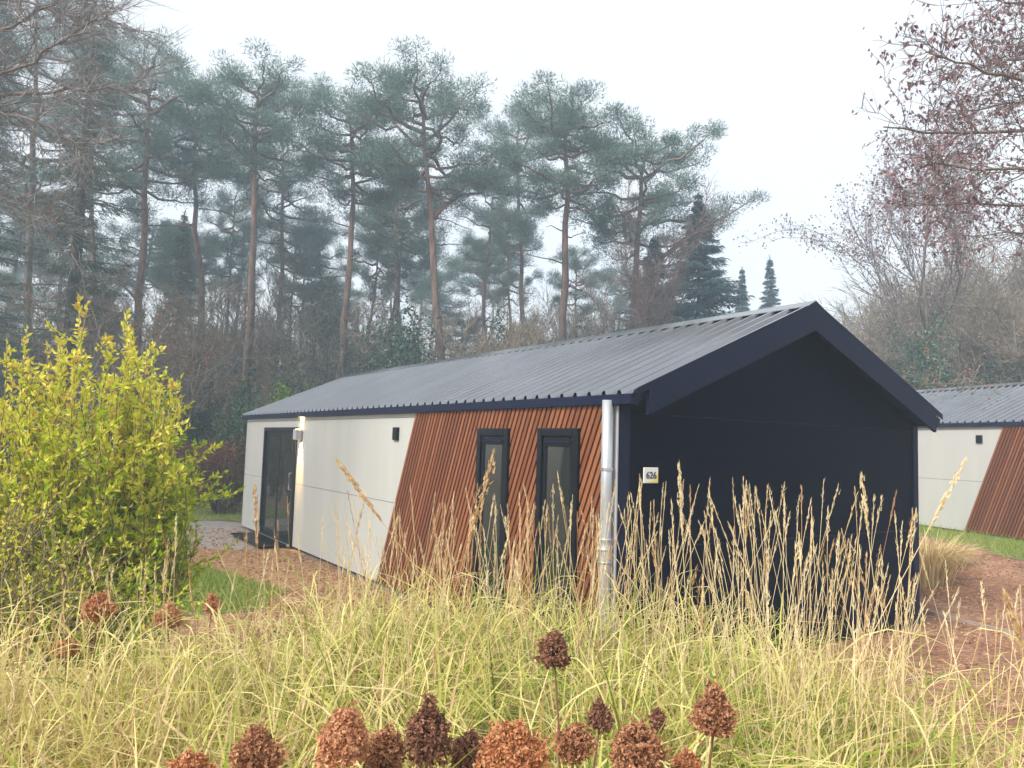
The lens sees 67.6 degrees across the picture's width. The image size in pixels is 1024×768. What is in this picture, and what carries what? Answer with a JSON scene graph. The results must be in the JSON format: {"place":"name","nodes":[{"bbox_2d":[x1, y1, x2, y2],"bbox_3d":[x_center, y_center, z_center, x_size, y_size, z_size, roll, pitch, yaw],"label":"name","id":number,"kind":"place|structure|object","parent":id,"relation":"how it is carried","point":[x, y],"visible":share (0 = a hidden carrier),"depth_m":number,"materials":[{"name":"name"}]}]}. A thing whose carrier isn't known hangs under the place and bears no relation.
{"place":"outdoors","nodes":[
{"label":"outdoors","id":0,"kind":"place"},
{"bbox_2d":[92,489,242,521],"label":"lawn","id":1,"kind":"structure","parent":0,"point":[209,511],"depth_m":18.47,"materials":[{"name":"plant"}]},
{"bbox_2d":[75,486,1023,613],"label":"lawn grass","id":2,"kind":"structure","parent":1,"relation":"on","point":[210,573],"depth_m":10.05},
{"bbox_2d":[142,521,284,549],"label":"patio","id":3,"kind":"structure","parent":0,"point":[209,525],"depth_m":14.96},
{"bbox_2d":[0,450,1023,647],"bbox_3d":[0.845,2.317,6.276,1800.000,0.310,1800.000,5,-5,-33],"label":"ground","id":4,"kind":"structure","parent":0,"point":[317,559],"depth_m":11.83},
{"bbox_2d":[0,1,57,382],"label":"spruce tree","id":5,"kind":"object","parent":4,"relation":"on","point":[8,244],"visible":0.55,"depth_m":26.94,"materials":[{"name":"green plant"}]},
{"bbox_2d":[0,7,60,167],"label":"pine tree","id":6,"kind":"object","parent":4,"relation":"on","point":[5,83],"visible":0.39,"depth_m":28.16,"materials":[{"name":"green plant"}]},
{"bbox_2d":[0,327,83,485],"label":"evergreen shrub","id":7,"kind":"object","parent":4,"relation":"on","point":[17,392],"visible":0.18,"depth_m":25.92,"materials":[{"name":"green plant"}]},
{"bbox_2d":[1,203,113,329],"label":"pine tree","id":8,"kind":"object","parent":4,"relation":"on","point":[56,259],"visible":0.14,"depth_m":41.41,"materials":[{"name":"green plant"}]},
{"bbox_2d":[0,0,146,436],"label":"spruce tree","id":9,"kind":"object","parent":4,"relation":"on","point":[70,296],"visible":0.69,"depth_m":23.41,"materials":[{"name":"green plant"}]},
{"bbox_2d":[0,0,146,358],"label":"pine tree","id":10,"kind":"object","parent":4,"relation":"on","point":[27,278],"visible":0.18,"depth_m":32.79,"materials":[{"name":"green plant"}]},
{"bbox_2d":[0,258,148,465],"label":"bare tree","id":11,"kind":"object","parent":4,"relation":"on","point":[107,326],"visible":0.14,"depth_m":29.60,"materials":[{"name":"grey plant"}]},
{"bbox_2d":[0,248,151,479],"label":"bare tree","id":12,"kind":"object","parent":4,"relation":"on","point":[45,282],"visible":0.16,"depth_m":29.64,"materials":[{"name":"grey plant"}]},
{"bbox_2d":[0,9,189,288],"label":"pine tree","id":13,"kind":"object","parent":4,"relation":"on","point":[93,256],"visible":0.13,"depth_m":37.78,"materials":[{"name":"green plant"}]},
{"bbox_2d":[0,0,196,288],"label":"overhanging tree","id":14,"kind":"object","parent":4,"relation":"on","point":[62,13],"visible":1,"depth_m":9.18,"materials":[{"name":"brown plant"}]},
{"bbox_2d":[0,229,235,484],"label":"young beech","id":15,"kind":"object","parent":4,"relation":"on","point":[98,362],"visible":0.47,"depth_m":20.99,"materials":[{"name":"brown plant"}]},
{"bbox_2d":[25,23,243,438],"bbox_3d":[-14.869,-4.728,29.677,7.952,17.493,7.251,5,-5,-33],"label":"pine tree","id":16,"kind":"object","parent":4,"relation":"on","point":[151,146],"visible":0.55,"depth_m":29.72,"materials":[{"name":"green plant"}]},
{"bbox_2d":[84,211,202,325],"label":"pine tree","id":17,"kind":"object","parent":4,"relation":"on","point":[137,233],"visible":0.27,"depth_m":41.96,"materials":[{"name":"green plant"}]},
{"bbox_2d":[50,267,239,455],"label":"bare tree","id":18,"kind":"object","parent":4,"relation":"on","point":[199,339],"visible":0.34,"depth_m":24.91,"materials":[{"name":"brown plant"}]},
{"bbox_2d":[28,275,313,484],"bbox_3d":[-9.329,0.178,20.712,5.192,6.452,8.097,0,-5,25],"label":"young beech","id":19,"kind":"object","parent":4,"relation":"on","point":[183,380],"visible":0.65,"depth_m":21.39,"materials":[{"name":"brown plant"}]},
{"bbox_2d":[143,206,198,373],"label":"spruce tree","id":20,"kind":"object","parent":4,"relation":"on","point":[186,277],"visible":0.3,"depth_m":36.56,"materials":[{"name":"green plant"}]},
{"bbox_2d":[142,360,204,486],"bbox_3d":[-10.645,1.427,24.009,2.130,4.284,1.689,5,-5,-33],"label":"evergreen shrub","id":21,"kind":"object","parent":4,"relation":"on","point":[185,424],"visible":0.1,"depth_m":24.09,"materials":[{"name":"green plant"}]},
{"bbox_2d":[144,222,218,316],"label":"pine tree","id":22,"kind":"object","parent":4,"relation":"on","point":[161,242],"visible":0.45,"depth_m":39.33,"materials":[{"name":"green plant"}]},
{"bbox_2d":[137,304,240,447],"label":"bare tree","id":23,"kind":"object","parent":4,"relation":"on","point":[186,337],"visible":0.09,"depth_m":31.23,"materials":[{"name":"grey plant"}]},
{"bbox_2d":[145,215,234,306],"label":"pine tree","id":24,"kind":"object","parent":4,"relation":"on","point":[203,235],"visible":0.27,"depth_m":40.93,"materials":[{"name":"green plant"}]},
{"bbox_2d":[124,75,260,338],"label":"pine tree","id":25,"kind":"object","parent":4,"relation":"on","point":[200,276],"visible":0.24,"depth_m":32.57,"materials":[{"name":"green plant"}]},
{"bbox_2d":[177,345,231,493],"bbox_3d":[-9.882,1.171,24.907,2.176,4.983,1.997,2,-4,-7],"label":"evergreen shrub","id":26,"kind":"object","parent":4,"relation":"on","point":[205,420],"visible":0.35,"depth_m":24.86,"materials":[{"name":"green plant"}]},
{"bbox_2d":[178,432,245,514],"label":"beech bush","id":27,"kind":"object","parent":4,"relation":"on","point":[226,479],"visible":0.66,"depth_m":18.79,"materials":[{"name":"brown plant"}]},
{"bbox_2d":[206,393,255,510],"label":"evergreen shrub","id":28,"kind":"object","parent":4,"relation":"on","point":[234,429],"visible":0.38,"depth_m":19.86,"materials":[{"name":"green plant"}]},
{"bbox_2d":[197,179,266,333],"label":"pine tree","id":29,"kind":"object","parent":4,"relation":"on","point":[236,244],"visible":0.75,"depth_m":39.13,"materials":[{"name":"green plant"}]},
{"bbox_2d":[174,265,293,402],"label":"bare tree","id":30,"kind":"object","parent":4,"relation":"on","point":[258,343],"visible":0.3,"depth_m":32.36,"materials":[{"name":"grey plant"}]},
{"bbox_2d":[182,266,300,428],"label":"bare tree","id":31,"kind":"object","parent":4,"relation":"on","point":[235,320],"visible":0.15,"depth_m":36.24,"materials":[{"name":"grey plant"}]},
{"bbox_2d":[221,362,263,462],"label":"evergreen shrub","id":32,"kind":"object","parent":4,"relation":"on","point":[242,394],"visible":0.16,"depth_m":23.93,"materials":[{"name":"green plant"}]},
{"bbox_2d":[158,317,329,460],"bbox_3d":[-11.443,0.584,33.844,8.568,7.598,7.953,3,-5,-21],"label":"bare shrub","id":33,"kind":"object","parent":4,"relation":"on","point":[237,347],"visible":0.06,"depth_m":32.36,"materials":[{"name":"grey plant"}]},
{"bbox_2d":[213,214,277,407],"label":"pine tree","id":34,"kind":"object","parent":4,"relation":"on","point":[238,225],"visible":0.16,"depth_m":45.65,"materials":[{"name":"green plant"}]},
{"bbox_2d":[169,36,338,404],"bbox_3d":[-9.954,-4.160,28.330,6.287,16.449,5.806,5,-5,-33],"label":"pine tree","id":35,"kind":"object","parent":4,"relation":"on","point":[264,108],"visible":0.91,"depth_m":28.37,"materials":[{"name":"green plant"}]},
{"bbox_2d":[233,121,337,379],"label":"pine tree","id":36,"kind":"object","parent":4,"relation":"on","point":[270,222],"visible":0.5,"depth_m":36.86,"materials":[{"name":"green plant"}]},
{"bbox_2d":[251,312,337,403],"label":"bare tree","id":37,"kind":"object","parent":4,"relation":"on","point":[291,344],"visible":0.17,"depth_m":33.51,"materials":[{"name":"grey plant"}]},
{"bbox_2d":[260,209,330,359],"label":"pine tree","id":38,"kind":"object","parent":4,"relation":"on","point":[277,259],"visible":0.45,"depth_m":39.01,"materials":[{"name":"green plant"}]},
{"bbox_2d":[200,318,392,432],"bbox_3d":[-7.918,0.528,32.052,10.182,7.618,8.098,2,-5,-8],"label":"bare shrub","id":39,"kind":"object","parent":4,"relation":"on","point":[270,371],"visible":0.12,"depth_m":31.83,"materials":[{"name":"grey plant"}]},
{"bbox_2d":[268,272,363,400],"bbox_3d":[-7.707,-0.298,30.059,3.377,8.830,3.543,0,-5,24],"label":"evergreen shrub","id":40,"kind":"object","parent":4,"relation":"on","point":[320,339],"visible":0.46,"depth_m":30.51,"materials":[{"name":"green plant"}]},
{"bbox_2d":[240,237,393,370],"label":"bare tree","id":41,"kind":"object","parent":4,"relation":"on","point":[304,310],"visible":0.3,"depth_m":36.37,"materials":[{"name":"grey plant"}]},
{"bbox_2d":[285,211,357,351],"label":"pine tree","id":42,"kind":"object","parent":4,"relation":"on","point":[322,258],"visible":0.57,"depth_m":38.87,"materials":[{"name":"green plant"}]},
{"bbox_2d":[273,287,408,393],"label":"bare tree","id":43,"kind":"object","parent":4,"relation":"on","point":[357,313],"visible":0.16,"depth_m":30.61,"materials":[{"name":"grey plant"}]},
{"bbox_2d":[267,80,420,379],"bbox_3d":[-6.002,-3.642,28.497,5.072,15.640,6.748,0,-5,19],"label":"pine tree","id":44,"kind":"object","parent":4,"relation":"on","point":[380,197],"visible":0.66,"depth_m":28.54,"materials":[{"name":"green plant"}]},
{"bbox_2d":[298,255,434,357],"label":"bare tree","id":45,"kind":"object","parent":4,"relation":"on","point":[382,306],"visible":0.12,"depth_m":36.71,"materials":[{"name":"grey plant"}]},
{"bbox_2d":[334,187,413,345],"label":"pine tree","id":46,"kind":"object","parent":4,"relation":"on","point":[367,278],"visible":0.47,"depth_m":36.37,"materials":[{"name":"green plant"}]},
{"bbox_2d":[326,136,464,360],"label":"pine tree","id":47,"kind":"object","parent":4,"relation":"on","point":[396,242],"visible":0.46,"depth_m":34.62,"materials":[{"name":"green plant"}]},
{"bbox_2d":[353,295,443,373],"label":"evergreen shrub","id":48,"kind":"object","parent":4,"relation":"on","point":[395,352],"visible":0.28,"depth_m":26.00,"materials":[{"name":"green plant"}]},
{"bbox_2d":[363,182,440,351],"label":"pine tree","id":49,"kind":"object","parent":4,"relation":"on","point":[410,269],"visible":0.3,"depth_m":37.03,"materials":[{"name":"green plant"}]},
{"bbox_2d":[319,35,525,360],"bbox_3d":[-3.286,-3.706,26.435,6.928,15.263,7.491,5,-5,-33],"label":"pine tree","id":50,"kind":"object","parent":4,"relation":"on","point":[395,80],"visible":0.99,"depth_m":26.45,"materials":[{"name":"green plant"}]},
{"bbox_2d":[408,268,475,355],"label":"pine tree","id":51,"kind":"object","parent":4,"relation":"on","point":[443,299],"visible":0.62,"depth_m":44.92,"materials":[{"name":"green plant"}]},
{"bbox_2d":[438,227,519,338],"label":"pine tree","id":52,"kind":"object","parent":4,"relation":"on","point":[459,264],"visible":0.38,"depth_m":47.00,"materials":[{"name":"green plant"}]},
{"bbox_2d":[434,278,550,358],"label":"bare tree","id":53,"kind":"object","parent":4,"relation":"on","point":[520,315],"visible":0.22,"depth_m":32.93,"materials":[{"name":"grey plant"}]},
{"bbox_2d":[451,161,536,352],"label":"pine tree","id":54,"kind":"object","parent":4,"relation":"on","point":[480,246],"visible":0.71,"depth_m":35.89,"materials":[{"name":"green plant"}]},
{"bbox_2d":[430,305,557,358],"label":"bare tree","id":55,"kind":"object","parent":4,"relation":"on","point":[527,331],"visible":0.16,"depth_m":25.20,"materials":[{"name":"grey plant"}]},
{"bbox_2d":[474,206,545,325],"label":"pine tree","id":56,"kind":"object","parent":4,"relation":"on","point":[512,275],"visible":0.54,"depth_m":40.11,"materials":[{"name":"green plant"}]},
{"bbox_2d":[445,299,578,351],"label":"bare tree","id":57,"kind":"object","parent":4,"relation":"on","point":[549,323],"visible":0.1,"depth_m":36.12,"materials":[{"name":"grey plant"}]},
{"bbox_2d":[463,100,592,321],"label":"pine tree","id":58,"kind":"object","parent":4,"relation":"on","point":[529,214],"visible":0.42,"depth_m":37.48,"materials":[{"name":"green plant"}]},
{"bbox_2d":[488,68,643,340],"bbox_3d":[1.709,-3.640,27.207,5.428,15.313,5.935,2,-4,-5],"label":"pine tree","id":59,"kind":"object","parent":4,"relation":"on","point":[567,120],"visible":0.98,"depth_m":27.47,"materials":[{"name":"green plant"}]},
{"bbox_2d":[546,244,611,335],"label":"pine tree","id":60,"kind":"object","parent":4,"relation":"on","point":[572,252],"visible":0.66,"depth_m":42.42,"materials":[{"name":"green plant"}]},
{"bbox_2d":[242,300,942,668],"bbox_3d":[-0.511,1.181,12.615,4.783,3.419,12.518,5,-5,-33],"label":"chalet","id":61,"kind":"object","parent":4,"relation":"on","point":[810,400],"visible":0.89,"depth_m":7.88,"materials":[{"name":"wood"}]},
{"bbox_2d":[258,427,297,546],"bbox_3d":[-4.397,1.859,14.281,0.115,2.095,2.024,5,-5,-33],"label":"sliding door","id":62,"kind":"structure","parent":61,"relation":"in","point":[278,478],"depth_m":14.22,"materials":[{"name":"paint"}]},
{"bbox_2d":[471,428,510,616],"bbox_3d":[-0.207,1.403,7.921,0.079,1.885,0.610,5,-5,-33],"label":"window","id":63,"kind":"structure","parent":61,"relation":"in","point":[499,441],"depth_m":7.90,"materials":[{"name":"glass"}]},
{"bbox_2d":[532,428,581,644],"bbox_3d":[0.414,1.347,6.975,0.079,1.885,0.625,5,-5,-33],"label":"window","id":64,"kind":"structure","parent":61,"relation":"in","point":[554,454],"depth_m":6.98,"materials":[{"name":"glass"}]},
{"bbox_2d":[588,264,649,327],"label":"pine tree","id":65,"kind":"object","parent":4,"relation":"on","point":[619,291],"visible":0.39,"depth_m":50.54,"materials":[{"name":"green plant"}]},
{"bbox_2d":[611,230,690,332],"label":"spruce tree","id":66,"kind":"object","parent":4,"relation":"on","point":[653,245],"visible":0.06,"depth_m":28.28,"materials":[{"name":"green plant"}]},
{"bbox_2d":[563,163,745,333],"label":"bare tree","id":67,"kind":"object","parent":4,"relation":"on","point":[644,306],"visible":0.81,"depth_m":24.31,"materials":[{"name":"brown plant"}]},
{"bbox_2d":[559,100,770,328],"bbox_3d":[5.170,-2.861,28.692,7.081,14.198,7.181,5,-5,-33],"label":"pine tree","id":68,"kind":"object","parent":4,"relation":"on","point":[656,199],"visible":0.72,"depth_m":27.98,"materials":[{"name":"green plant"}]},
{"bbox_2d":[650,190,755,324],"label":"spruce tree","id":69,"kind":"object","parent":4,"relation":"on","point":[710,301],"visible":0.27,"depth_m":26.90,"materials":[{"name":"green plant"}]},
{"bbox_2d":[733,36,1019,361],"bbox_3d":[13.505,-4.023,28.418,9.574,16.773,9.144,5,-5,-33],"label":"copper tree","id":70,"kind":"object","parent":4,"relation":"on","point":[956,223],"visible":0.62,"depth_m":27.96,"materials":[{"name":"brown plant"}]},
{"bbox_2d":[832,255,994,375],"bbox_3d":[19.050,-0.301,34.886,12.233,10.849,11.356,3,-5,-20],"label":"bare shrub","id":71,"kind":"object","parent":4,"relation":"on","point":[884,326],"visible":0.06,"depth_m":33.08,"materials":[{"name":"brown plant"}]},
{"bbox_2d":[821,206,1023,382],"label":"bare shrub","id":72,"kind":"object","parent":4,"relation":"on","point":[1016,268],"visible":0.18,"depth_m":30.79,"materials":[{"name":"brown plant"}]},
{"bbox_2d":[903,305,961,389],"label":"evergreen shrub","id":73,"kind":"object","parent":4,"relation":"on","point":[925,361],"visible":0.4,"depth_m":25.03,"materials":[{"name":"green plant"}]},
{"bbox_2d":[852,0,1023,275],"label":"overhanging tree","id":74,"kind":"object","parent":4,"relation":"on","point":[998,61],"visible":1,"depth_m":8.32,"materials":[{"name":"brown plant"}]},
{"bbox_2d":[864,210,1023,385],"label":"bare shrub","id":75,"kind":"object","parent":4,"relation":"on","point":[946,299],"visible":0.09,"depth_m":32.40,"materials":[{"name":"brown plant"}]},
{"bbox_2d":[864,223,1023,355],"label":"bare shrub","id":76,"kind":"object","parent":4,"relation":"on","point":[986,265],"visible":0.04,"depth_m":36.07,"materials":[{"name":"grey plant"}]},
{"bbox_2d":[879,265,1023,385],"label":"bare tree","id":77,"kind":"object","parent":4,"relation":"on","point":[964,333],"visible":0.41,"depth_m":26.08,"materials":[{"name":"brown plant"}]},
{"bbox_2d":[904,322,1009,404],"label":"young beech","id":78,"kind":"object","parent":4,"relation":"on","point":[949,382],"visible":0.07,"depth_m":20.43,"materials":[{"name":"brown plant"}]},
{"bbox_2d":[916,382,1023,539],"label":"chalet","id":79,"kind":"object","parent":4,"relation":"on","point":[986,438],"visible":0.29,"depth_m":16.64,"materials":[{"name":"paint"}]},
{"bbox_2d":[0,0,1023,374],"label":"sky","id":80,"kind":"structure","parent":0,"point":[786,78],"materials":[{"name":"white"}]},
{"bbox_2d":[25,531,1023,767],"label":"mulch bed","id":81,"kind":"object","parent":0,"point":[975,607],"visible":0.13,"depth_m":7.97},
{"bbox_2d":[0,325,124,660],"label":"yellow green shrub","id":82,"kind":"object","parent":81,"relation":"on","point":[25,444],"visible":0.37,"depth_m":5.50,"materials":[{"name":"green plant"}]},
{"bbox_2d":[0,476,155,716],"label":"twiggy shrub","id":83,"kind":"object","parent":81,"relation":"on","point":[51,570],"visible":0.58,"depth_m":4.81,"materials":[{"name":"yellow plant"}]},
{"bbox_2d":[80,590,117,716],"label":"dried hydrangea","id":84,"kind":"object","parent":81,"relation":"on","point":[91,606],"visible":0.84,"depth_m":3.67,"materials":[{"name":"orange plant"}]},
{"bbox_2d":[0,293,222,689],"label":"yellow green shrub","id":85,"kind":"object","parent":81,"relation":"on","point":[121,417],"visible":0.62,"depth_m":5.76,"materials":[{"name":"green plant"}]},
{"bbox_2d":[13,514,212,700],"bbox_3d":[-2.700,1.607,5.213,1.424,1.430,1.241,1,-5,14],"label":"yellow green shrub","id":86,"kind":"object","parent":81,"relation":"on","point":[135,605],"visible":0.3,"depth_m":5.15,"materials":[{"name":"green plant"}]},
{"bbox_2d":[43,368,245,673],"bbox_3d":[-3.021,1.122,6.323,1.518,2.540,1.488,5,-5,-33],"label":"yellow green shrub","id":87,"kind":"object","parent":81,"relation":"on","point":[181,568],"visible":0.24,"depth_m":6.23,"materials":[{"name":"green plant"}]},
{"bbox_2d":[164,746,217,767],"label":"dried hydrangea","id":88,"kind":"object","parent":81,"relation":"on","point":[188,758],"visible":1,"depth_m":2.04,"materials":[{"name":"orange plant"}]},
{"bbox_2d":[227,716,290,767],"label":"dried hydrangea","id":89,"kind":"object","parent":81,"relation":"on","point":[252,743],"visible":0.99,"depth_m":2.08,"materials":[{"name":"brown plant"}]},
{"bbox_2d":[180,548,372,590],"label":"leaf litter","id":90,"kind":"object","parent":81,"relation":"on","point":[229,557],"visible":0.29,"depth_m":11.32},
{"bbox_2d":[303,699,372,767],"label":"dried hydrangea","id":91,"kind":"object","parent":81,"relation":"on","point":[344,735],"visible":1,"depth_m":1.92,"materials":[{"name":"orange plant"}]},
{"bbox_2d":[359,720,407,767],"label":"dried hydrangea","id":92,"kind":"object","parent":81,"relation":"on","point":[386,743],"visible":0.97,"depth_m":2.08,"materials":[{"name":"brown plant"}]},
{"bbox_2d":[403,692,458,767],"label":"dried hydrangea","id":93,"kind":"object","parent":81,"relation":"on","point":[428,727],"visible":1,"depth_m":2.07,"materials":[{"name":"brown plant"}]},
{"bbox_2d":[448,725,489,767],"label":"dried hydrangea","id":94,"kind":"object","parent":81,"relation":"on","point":[470,739],"visible":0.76,"depth_m":2.18,"materials":[{"name":"brown plant"}]},
{"bbox_2d":[0,544,1023,767],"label":"ornamental grass","id":95,"kind":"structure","parent":81,"relation":"on","point":[462,701],"depth_m":3.43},
{"bbox_2d":[0,477,1023,767],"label":"grass stalks","id":96,"kind":"object","parent":81,"relation":"on","point":[740,611],"depth_m":3.57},
{"bbox_2d":[0,471,1023,767],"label":"seed plumes","id":97,"kind":"object","parent":96,"relation":"attached to","point":[672,559],"visible":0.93,"depth_m":3.54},
{"bbox_2d":[472,718,557,767],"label":"dried hydrangea","id":98,"kind":"object","parent":81,"relation":"on","point":[520,741],"visible":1,"depth_m":1.88,"materials":[{"name":"orange plant"}]},
{"bbox_2d":[532,627,571,767],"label":"dried hydrangea","id":99,"kind":"object","parent":81,"relation":"on","point":[553,649],"visible":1,"depth_m":2.48,"materials":[{"name":"brown plant"}]},
{"bbox_2d":[552,721,600,767],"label":"dried hydrangea","id":100,"kind":"object","parent":81,"relation":"on","point":[575,740],"visible":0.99,"depth_m":2.08,"materials":[{"name":"brown plant"}]},
{"bbox_2d":[168,527,1023,766],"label":"fallen leaves","id":101,"kind":"object","parent":81,"relation":"on","point":[371,585],"visible":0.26,"depth_m":9.83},
{"bbox_2d":[585,695,615,767],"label":"dried hydrangea","id":102,"kind":"object","parent":81,"relation":"on","point":[600,717],"visible":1,"depth_m":2.33,"materials":[{"name":"brown plant"}]},
{"bbox_2d":[607,715,673,767],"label":"dried hydrangea","id":103,"kind":"object","parent":81,"relation":"on","point":[647,747],"visible":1,"depth_m":1.92,"materials":[{"name":"brown plant"}]},
{"bbox_2d":[686,676,738,767],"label":"dried hydrangea","id":104,"kind":"object","parent":81,"relation":"on","point":[710,704],"visible":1,"depth_m":2.07,"materials":[{"name":"brown plant"}]},
{"bbox_2d":[919,528,1004,588],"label":"grass clump","id":105,"kind":"object","parent":81,"relation":"on","point":[934,560],"visible":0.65,"depth_m":11.01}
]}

